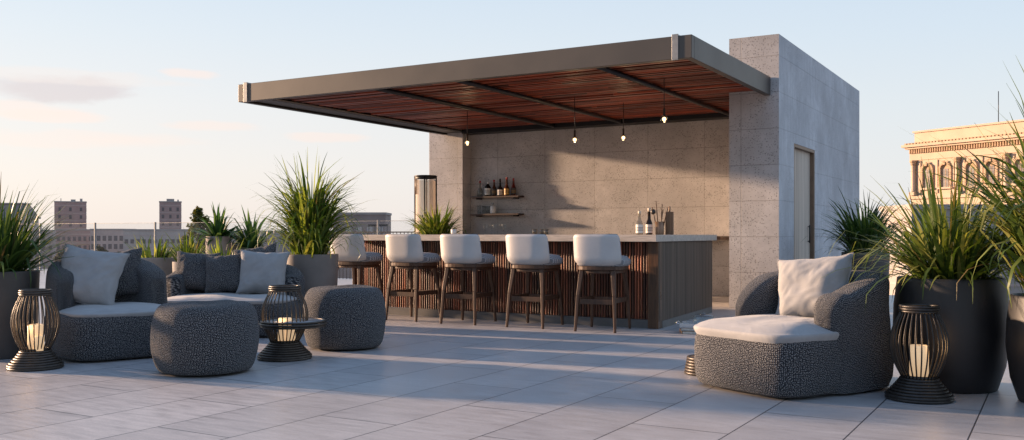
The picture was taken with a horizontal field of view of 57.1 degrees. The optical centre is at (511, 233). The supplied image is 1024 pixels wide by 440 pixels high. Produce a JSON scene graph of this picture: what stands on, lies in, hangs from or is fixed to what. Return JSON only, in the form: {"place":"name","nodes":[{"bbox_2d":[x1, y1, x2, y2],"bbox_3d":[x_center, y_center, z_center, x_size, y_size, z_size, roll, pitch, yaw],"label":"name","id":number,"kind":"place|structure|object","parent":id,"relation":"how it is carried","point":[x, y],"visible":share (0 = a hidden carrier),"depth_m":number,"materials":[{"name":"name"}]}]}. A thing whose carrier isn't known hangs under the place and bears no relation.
{"place":"outdoors","nodes":[
{"label":"outdoors","id":0,"kind":"place"},
{"bbox_2d":[19,230,55,268],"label":"office block","id":1,"kind":"structure","parent":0,"point":[53,243],"depth_m":350.00,"materials":[{"name":"grey concrete"}]},
{"bbox_2d":[0,180,90,359],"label":"potted grass","id":2,"kind":"object","parent":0,"point":[18,251],"depth_m":8.32,"materials":[{"name":"plant"}]},
{"bbox_2d":[53,251,63,259],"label":"tree","id":3,"kind":"object","parent":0,"point":[60,255],"visible":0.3,"depth_m":227.56,"materials":[{"name":"green plant"}]},
{"bbox_2d":[54,199,86,229],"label":"apartment tower","id":4,"kind":"structure","parent":0,"point":[77,209],"depth_m":390.01,"materials":[{"name":"grey brick"}]},
{"bbox_2d":[55,229,89,253],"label":"apartment block","id":5,"kind":"structure","parent":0,"point":[79,236],"depth_m":330.00,"materials":[{"name":"grey concrete"}]},
{"bbox_2d":[96,245,108,251],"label":"tree","id":6,"kind":"object","parent":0,"point":[100,248],"visible":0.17,"depth_m":229.76,"materials":[{"name":"green plant"}]},
{"bbox_2d":[90,229,123,252],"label":"apartment block","id":7,"kind":"structure","parent":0,"point":[110,240],"depth_m":320.00,"materials":[{"name":"grey concrete"}]},
{"bbox_2d":[123,229,201,254],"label":"office block","id":8,"kind":"structure","parent":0,"point":[145,234],"depth_m":270.00,"materials":[{"name":"grey concrete"}]},
{"bbox_2d":[159,199,181,228],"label":"apartment tower","id":9,"kind":"structure","parent":0,"point":[170,212],"depth_m":389.96,"materials":[{"name":"grey concrete"}]},
{"bbox_2d":[161,228,205,271],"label":"potted grass","id":10,"kind":"object","parent":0,"point":[189,248],"depth_m":16.22,"materials":[{"name":"plant"}]},
{"bbox_2d":[197,238,245,255],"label":"potted grass","id":11,"kind":"object","parent":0,"point":[217,248],"depth_m":14.20,"materials":[{"name":"plant"}]},
{"bbox_2d":[230,231,283,252],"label":"office block","id":12,"kind":"structure","parent":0,"point":[280,248],"depth_m":330.00,"materials":[{"name":"grey concrete"}]},
{"bbox_2d":[284,232,329,253],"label":"office block","id":13,"kind":"structure","parent":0,"point":[286,246],"depth_m":340.00,"materials":[{"name":"grey concrete"}]},
{"bbox_2d":[235,149,380,294],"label":"potted grass","id":14,"kind":"object","parent":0,"point":[308,220],"depth_m":11.09,"materials":[{"name":"plant"}]},
{"bbox_2d":[332,212,391,278],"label":"office block","id":15,"kind":"structure","parent":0,"point":[381,217],"depth_m":200.00,"materials":[{"name":"grey concrete"}]},
{"bbox_2d":[368,224,390,233],"bbox_3d":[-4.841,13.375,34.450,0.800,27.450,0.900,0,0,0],"label":"railing","id":16,"kind":"object","parent":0,"point":[387,225],"visible":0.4,"depth_m":34.00,"materials":[{"name":"metal"}]},
{"bbox_2d":[401,200,471,234],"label":"potted grass","id":17,"kind":"object","parent":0,"point":[433,226],"depth_m":17.13,"materials":[{"name":"plant"}]},
{"bbox_2d":[0,269,1023,439],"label":"terrace floor","id":18,"kind":"structure","parent":0,"point":[421,378],"depth_m":6.26,"materials":[{"name":"grey tile"}]},
{"bbox_2d":[6,288,63,371],"bbox_3d":[-3.902,0.775,7.709,0.426,0.644,0.426,0,0,7],"label":"candle lantern","id":19,"kind":"object","parent":18,"relation":"on","point":[36,354],"visible":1,"depth_m":7.61,"materials":[{"name":"brown metal"}]},
{"bbox_2d":[44,258,167,360],"bbox_3d":[-3.657,0.641,8.614,1.068,0.890,1.148,0,0,-40],"label":"armchair","id":20,"kind":"object","parent":18,"relation":"on","point":[120,328],"visible":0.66,"depth_m":8.19,"materials":[{"name":"fabric"}]},
{"bbox_2d":[61,243,129,304],"bbox_3d":[-3.851,0.386,8.559,0.598,0.569,0.245,9,-25,-6],"label":"throw pillow","id":21,"kind":"object","parent":20,"relation":"on","point":[97,275],"visible":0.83,"depth_m":8.49,"materials":[{"name":"grey fabric"}]},
{"bbox_2d":[115,247,141,295],"bbox_3d":[-3.734,0.380,8.922,0.488,0.454,0.190,-8,-9,-20],"label":"throw pillow","id":22,"kind":"object","parent":20,"relation":"on","point":[128,282],"visible":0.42,"depth_m":8.88,"materials":[{"name":"fabric"}]},
{"bbox_2d":[126,233,180,275],"bbox_3d":[-6.549,0.531,16.998,1.192,1.137,1.164,0,0,0],"label":"planter","id":23,"kind":"object","parent":18,"relation":"on","point":[159,259],"visible":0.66,"depth_m":16.75,"materials":[{"name":"stone"}]},
{"bbox_2d":[150,300,258,375],"bbox_3d":[-2.445,0.815,7.527,0.828,0.546,0.821,0,0,-44],"label":"pouf","id":24,"kind":"object","parent":18,"relation":"on","point":[200,338],"visible":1,"depth_m":7.19,"materials":[{"name":"fabric"}]},
{"bbox_2d":[183,202,246,255],"bbox_3d":[-4.981,0.269,16.061,1.134,1.662,1.128,0,0,-3],"label":"potted yucca","id":25,"kind":"object","parent":18,"relation":"on","point":[218,229],"visible":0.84,"depth_m":15.86,"materials":[{"name":"plant"}]},
{"bbox_2d":[39,220,425,269],"bbox_3d":[-8.801,0.385,25.483,18.180,1.430,0.055,0,0,30],"label":"glass railing","id":26,"kind":"object","parent":18,"relation":"on","point":[40,229],"visible":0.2,"depth_m":27.40,"materials":[{"name":"clear glass"}]},
{"bbox_2d":[166,264,304,336],"bbox_3d":[-3.094,0.692,10.402,1.558,0.787,1.084,0,0,-2],"label":"loveseat","id":27,"kind":"object","parent":18,"relation":"on","point":[177,291],"visible":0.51,"depth_m":10.18,"materials":[{"name":"fabric"}]},
{"bbox_2d":[176,251,220,290],"bbox_3d":[-3.542,0.419,10.569,0.507,0.464,0.224,3,-14,-2],"label":"throw pillow","id":28,"kind":"object","parent":27,"relation":"on","point":[191,268],"visible":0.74,"depth_m":10.49,"materials":[{"name":"fabric"}]},
{"bbox_2d":[205,253,240,292],"bbox_3d":[-3.197,0.437,10.484,0.463,0.466,0.218,-5,-16,2],"label":"throw pillow","id":29,"kind":"object","parent":27,"relation":"on","point":[222,273],"visible":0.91,"depth_m":10.40,"materials":[{"name":"fabric"}]},
{"bbox_2d":[233,242,276,253],"bbox_3d":[-2.885,0.361,10.652,0.506,0.461,0.183,-10,-10,-2],"label":"throw pillow","id":30,"kind":"object","parent":27,"relation":"on","point":[269,248],"visible":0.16,"depth_m":10.65,"materials":[{"name":"fabric"}]},
{"bbox_2d":[235,250,289,294],"bbox_3d":[-2.755,0.428,10.415,0.555,0.503,0.230,2,-15,-2],"label":"throw pillow","id":31,"kind":"object","parent":27,"relation":"on","point":[260,272],"visible":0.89,"depth_m":10.34,"materials":[{"name":"grey fabric"}]},
{"bbox_2d":[231,242,242,254],"bbox_3d":[-4.797,0.625,16.600,0.400,0.950,0.400,0,0,30],"label":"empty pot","id":32,"kind":"object","parent":18,"relation":"on","point":[237,247],"visible":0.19,"depth_m":16.41,"materials":[{"name":"concrete"}]},
{"bbox_2d":[225,205,285,250],"bbox_3d":[-4.476,0.287,16.149,1.217,1.626,1.229,0,0,30],"label":"potted yucca","id":33,"kind":"object","parent":18,"relation":"on","point":[249,242],"visible":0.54,"depth_m":16.07,"materials":[{"name":"plant"}]},
{"bbox_2d":[257,284,326,361],"bbox_3d":[-1.938,0.775,8.307,0.608,0.644,0.590,0,0,-2],"label":"candle lantern","id":34,"kind":"object","parent":18,"relation":"on","point":[285,345],"visible":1,"depth_m":8.18,"materials":[{"name":"brown metal"}]},
{"bbox_2d":[302,284,385,349],"bbox_3d":[-1.620,0.794,9.115,0.793,0.588,0.788,0,0,0],"label":"pouf","id":35,"kind":"object","parent":18,"relation":"on","point":[354,315],"visible":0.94,"depth_m":8.78,"materials":[{"name":"fabric"}]},
{"bbox_2d":[330,234,382,293],"bbox_3d":[-2.071,0.550,12.588,0.564,1.101,0.642,0,0,26],"label":"bar stool","id":36,"kind":"object","parent":18,"relation":"on","point":[349,257],"visible":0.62,"depth_m":12.32,"materials":[{"name":"fabric"}]},
{"bbox_2d":[339,231,419,278],"bbox_3d":[-2.589,0.520,22.290,4.100,1.160,0.025,0,0,30],"label":"metal fence","id":37,"kind":"object","parent":18,"relation":"on","point":[396,232],"visible":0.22,"depth_m":22.55,"materials":[{"name":"grey metal"}]},
{"bbox_2d":[385,234,440,321],"bbox_3d":[-1.266,0.550,12.153,0.564,1.101,0.642,0,0,29],"label":"bar stool","id":38,"kind":"object","parent":18,"relation":"on","point":[404,251],"visible":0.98,"depth_m":11.93,"materials":[{"name":"fabric"}]},
{"bbox_2d":[414,175,436,234],"bbox_3d":[-1.655,-0.010,18.030,0.480,2.220,0.480,0,0,30],"label":"glass lantern","id":39,"kind":"object","parent":18,"relation":"on","point":[416,183],"visible":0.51,"depth_m":18.02,"materials":[{"name":"black metal"}]},
{"bbox_2d":[440,234,496,324],"bbox_3d":[-0.536,0.550,11.700,0.564,1.101,0.642,0,0,25],"label":"bar stool","id":40,"kind":"object","parent":18,"relation":"on","point":[462,253],"visible":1,"depth_m":11.46,"materials":[{"name":"fabric"}]},
{"bbox_2d":[352,235,716,328],"bbox_3d":[0.362,0.555,13.078,4.570,1.090,2.730,0,0,30],"label":"bar counter","id":41,"kind":"object","parent":18,"relation":"on","point":[669,277],"visible":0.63,"depth_m":11.75,"materials":[{"name":"brown wood"}]},
{"bbox_2d":[451,229,456,233],"bbox_3d":[-0.853,-0.031,13.802,0.090,0.080,0.089,0,0,30],"label":"cup","id":42,"kind":"object","parent":41,"relation":"on","point":[453,231],"visible":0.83,"depth_m":13.77,"materials":[{"name":"white ceramic"}]},
{"bbox_2d":[636,211,642,232],"bbox_3d":[1.663,-0.146,12.280,0.097,0.310,0.097,0,0,-45],"label":"bottle","id":43,"kind":"object","parent":41,"relation":"on","point":[639,228],"visible":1,"depth_m":12.24,"materials":[{"name":"glass"}]},
{"bbox_2d":[646,208,652,234],"bbox_3d":[1.803,-0.166,12.372,0.093,0.350,0.093,0,0,30],"label":"bottle","id":44,"kind":"object","parent":41,"relation":"on","point":[649,227],"visible":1,"depth_m":12.34,"materials":[{"name":"glass"}]},
{"bbox_2d":[651,202,668,234],"bbox_3d":[1.921,-0.211,12.246,0.250,0.440,0.110,0,0,30],"label":"utensil holder","id":45,"kind":"object","parent":41,"relation":"on","point":[659,228],"visible":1,"depth_m":12.22,"materials":[{"name":"brown wood"}]},
{"bbox_2d":[665,206,673,234],"bbox_3d":[2.058,-0.176,12.293,0.110,0.370,0.026,0,0,30],"label":"cutting board","id":46,"kind":"object","parent":41,"relation":"on","point":[669,224],"visible":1,"depth_m":12.28,"materials":[{"name":"brown wood"}]},
{"bbox_2d":[505,234,563,328],"bbox_3d":[0.279,0.550,11.266,0.564,1.101,0.642,0,0,27],"label":"bar stool","id":47,"kind":"object","parent":18,"relation":"on","point":[528,254],"visible":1,"depth_m":11.03,"materials":[{"name":"fabric"}]},
{"bbox_2d":[573,234,630,332],"bbox_3d":[1.046,0.550,10.796,0.564,1.101,0.642,0,0,24],"label":"bar stool","id":48,"kind":"object","parent":18,"relation":"on","point":[594,254],"visible":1,"depth_m":10.56,"materials":[{"name":"fabric"}]},
{"bbox_2d":[429,34,858,307],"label":"bar pavilion","id":49,"kind":"structure","parent":18,"relation":"on","point":[758,179],"depth_m":17.04,"materials":[{"name":"concrete"}]},
{"bbox_2d":[470,195,523,199],"bbox_3d":[-0.303,-0.730,18.902,1.120,0.060,0.229,0,0,30],"label":"wall shelf","id":50,"kind":"object","parent":49,"relation":"attached to","point":[513,197],"depth_m":18.76,"materials":[{"name":"brown wood"}]},
{"bbox_2d":[485,182,490,195],"bbox_3d":[-0.487,-0.906,18.993,0.137,0.290,0.137,0,0,42],"label":"bottle","id":51,"kind":"object","parent":50,"relation":"on","point":[487,189],"visible":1,"depth_m":18.94,"materials":[{"name":"black glass"}]},
{"bbox_2d":[492,180,495,195],"bbox_3d":[-0.362,-0.926,18.920,0.095,0.330,0.095,0,0,25],"label":"bottle","id":52,"kind":"object","parent":50,"relation":"on","point":[493,190],"visible":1,"depth_m":18.89,"materials":[{"name":"black glass"}]},
{"bbox_2d":[497,179,502,195],"bbox_3d":[-0.237,-0.933,18.847,0.121,0.345,0.121,0,0,45],"label":"bottle","id":53,"kind":"object","parent":50,"relation":"on","point":[500,191],"visible":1,"depth_m":18.81,"materials":[{"name":"glass"}]},
{"bbox_2d":[504,177,508,195],"bbox_3d":[-0.104,-0.946,18.747,0.105,0.370,0.105,0,0,29],"label":"bottle","id":54,"kind":"object","parent":50,"relation":"on","point":[506,190],"visible":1,"depth_m":18.71,"materials":[{"name":"gold glass"}]},
{"bbox_2d":[511,178,515,195],"bbox_3d":[0.030,-0.936,18.738,0.095,0.350,0.095,0,0,35],"label":"bottle","id":55,"kind":"object","parent":50,"relation":"on","point":[513,190],"visible":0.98,"depth_m":18.71,"materials":[{"name":"brown glass"}]},
{"bbox_2d":[470,213,523,216],"bbox_3d":[-0.303,-0.380,18.902,1.120,0.060,0.229,0,0,30],"label":"wall shelf","id":56,"kind":"object","parent":49,"relation":"attached to","point":[513,214],"depth_m":18.76,"materials":[{"name":"brown wood"}]},
{"bbox_2d":[490,203,495,213],"bbox_3d":[-0.379,-0.522,18.930,0.120,0.222,0.120,0,0,30],"label":"bottle","id":57,"kind":"object","parent":56,"relation":"on","point":[492,209],"visible":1,"depth_m":18.88,"materials":[{"name":"glass"}]},
{"bbox_2d":[238,34,769,134],"bbox_3d":[0.405,-2.169,15.198,7.270,0.302,5.902,0,0,30],"label":"flat canopy","id":58,"kind":"object","parent":49,"relation":"attached to","point":[535,91],"visible":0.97,"depth_m":13.79,"materials":[{"name":"brown wood"}]},
{"bbox_2d":[466,111,468,143],"bbox_3d":[-0.763,-1.806,16.064,0.100,0.588,0.100,0,0,30],"label":"pendant lamp","id":59,"kind":"object","parent":58,"relation":"hanging from","point":[467,140],"visible":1,"depth_m":16.06,"materials":[{"name":"metal"}]},
{"bbox_2d":[573,96,575,140],"bbox_3d":[0.958,-1.746,14.368,0.100,0.708,0.100,0,0,30],"label":"pendant lamp","id":60,"kind":"object","parent":58,"relation":"hanging from","point":[574,137],"visible":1,"depth_m":14.37,"materials":[{"name":"metal"}]},
{"bbox_2d":[622,103,626,138],"bbox_3d":[1.780,-1.796,15.047,0.100,0.608,0.100,0,0,30],"label":"pendant lamp","id":61,"kind":"object","parent":58,"relation":"hanging from","point":[623,136],"visible":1,"depth_m":15.04,"materials":[{"name":"metal"}]},
{"bbox_2d":[662,78,665,120],"bbox_3d":[2.052,-1.801,12.690,0.100,0.598,0.100,0,0,30],"label":"pendant lamp","id":62,"kind":"object","parent":58,"relation":"hanging from","point":[664,118],"visible":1,"depth_m":12.69,"materials":[{"name":"metal"}]},
{"bbox_2d":[795,149,809,259],"bbox_3d":[4.645,-0.135,15.156,0.082,2.430,1.330,0,0,30],"label":"door","id":63,"kind":"structure","parent":49,"relation":"in","point":[802,158],"depth_m":15.28,"materials":[{"name":"grey wood"}]},
{"bbox_2d":[679,328,695,333],"bbox_3d":[2.090,1.083,10.470,0.420,0.033,0.300,0,0,4],"label":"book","id":64,"kind":"object","parent":18,"relation":"on","point":[688,332],"visible":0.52,"depth_m":10.34,"materials":[{"name":"white"}]},
{"bbox_2d":[681,328,694,330],"bbox_3d":[2.090,1.050,10.470,0.400,0.033,0.290,0,0,14],"label":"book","id":65,"kind":"object","parent":64,"relation":"on","point":[687,329],"visible":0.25,"depth_m":10.36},
{"bbox_2d":[676,321,700,327],"bbox_3d":[2.090,1.004,10.470,0.512,0.056,0.300,0,0,16],"label":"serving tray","id":66,"kind":"object","parent":65,"relation":"on","point":[687,324],"visible":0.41,"depth_m":10.38,"materials":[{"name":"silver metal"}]},
{"bbox_2d":[684,354,695,375],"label":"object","id":67,"kind":"object","parent":18,"relation":"on","point":[689,368],"visible":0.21,"depth_m":7.33,"materials":[{"name":"silver metal"}]},
{"bbox_2d":[717,236,728,239],"bbox_3d":[1.367,0.570,17.726,5.430,1.060,0.575,0,0,30],"label":"back counter","id":68,"kind":"object","parent":18,"relation":"on","point":[722,237],"visible":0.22,"depth_m":16.23,"materials":[{"name":"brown wood"}]},
{"bbox_2d":[694,270,893,397],"bbox_3d":[2.047,0.676,6.822,1.305,0.817,1.028,0,0,-33],"label":"armchair","id":69,"kind":"object","parent":18,"relation":"on","point":[838,343],"visible":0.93,"depth_m":6.42,"materials":[{"name":"fabric"}]},
{"bbox_2d":[775,252,853,317],"bbox_3d":[2.207,0.398,6.902,0.586,0.511,0.256,-8,-25,39],"label":"throw pillow","id":70,"kind":"object","parent":69,"relation":"on","point":[800,283],"visible":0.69,"depth_m":6.83,"materials":[{"name":"grey fabric"}]},
{"bbox_2d":[884,304,954,404],"bbox_3d":[2.710,0.785,6.267,0.430,0.626,0.430,0,0,-6],"label":"candle lantern","id":71,"kind":"object","parent":18,"relation":"on","point":[917,383],"visible":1,"depth_m":6.17,"materials":[{"name":"metal"}]},
{"bbox_2d":[0,0,1023,234],"label":"sky","id":72,"kind":"structure","parent":0,"point":[122,108],"materials":[{"name":"blue"}]},
{"bbox_2d":[803,187,920,275],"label":"potted grass","id":73,"kind":"object","parent":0,"point":[859,225],"depth_m":13.78,"materials":[{"name":"plant"}]},
{"bbox_2d":[819,158,1023,393],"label":"potted grass","id":74,"kind":"object","parent":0,"point":[974,316],"depth_m":6.47,"materials":[{"name":"plant"}]},
{"bbox_2d":[879,204,1023,295],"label":"parapet wall","id":75,"kind":"structure","parent":0,"point":[1017,289],"depth_m":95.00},
{"bbox_2d":[901,61,1023,402],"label":"potted grass","id":76,"kind":"object","parent":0,"point":[1013,216],"depth_m":6.12,"materials":[{"name":"plant"}]},
{"bbox_2d":[901,91,1023,203],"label":"classical building","id":77,"kind":"structure","parent":0,"point":[970,138],"depth_m":123.15,"materials":[{"name":"stone"}]},
{"bbox_2d":[919,162,934,189],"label":"window","id":78,"kind":"structure","parent":77,"relation":"in","point":[922,175],"depth_m":127.78,"materials":[{"name":"stone"}]},
{"bbox_2d":[937,160,952,188],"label":"window","id":79,"kind":"structure","parent":77,"relation":"in","point":[946,168],"depth_m":125.22,"materials":[{"name":"stone"}]},
{"bbox_2d":[963,158,978,187],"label":"window","id":80,"kind":"structure","parent":77,"relation":"in","point":[966,165],"depth_m":121.93,"materials":[{"name":"stone"}]},
{"bbox_2d":[982,158,998,186],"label":"window","id":81,"kind":"structure","parent":77,"relation":"in","point":[994,171],"depth_m":119.45,"materials":[{"name":"stone"}]},
{"bbox_2d":[1011,156,1023,185],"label":"window","id":82,"kind":"structure","parent":77,"relation":"in","point":[1018,166],"depth_m":116.40,"materials":[{"name":"stone"}]},
{"bbox_3d":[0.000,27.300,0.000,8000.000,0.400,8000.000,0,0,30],"label":"city ground","id":83,"kind":"structure","parent":0,"visible":0},
{"bbox_2d":[0,203,40,229],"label":"mansard building","id":84,"kind":"structure","parent":83,"relation":"on","point":[6,205],"depth_m":361.75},
{"bbox_2d":[179,205,211,253],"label":"tree","id":85,"kind":"object","parent":83,"relation":"on","point":[197,212],"visible":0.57,"depth_m":61.78,"materials":[{"name":"green plant"}]}
]}

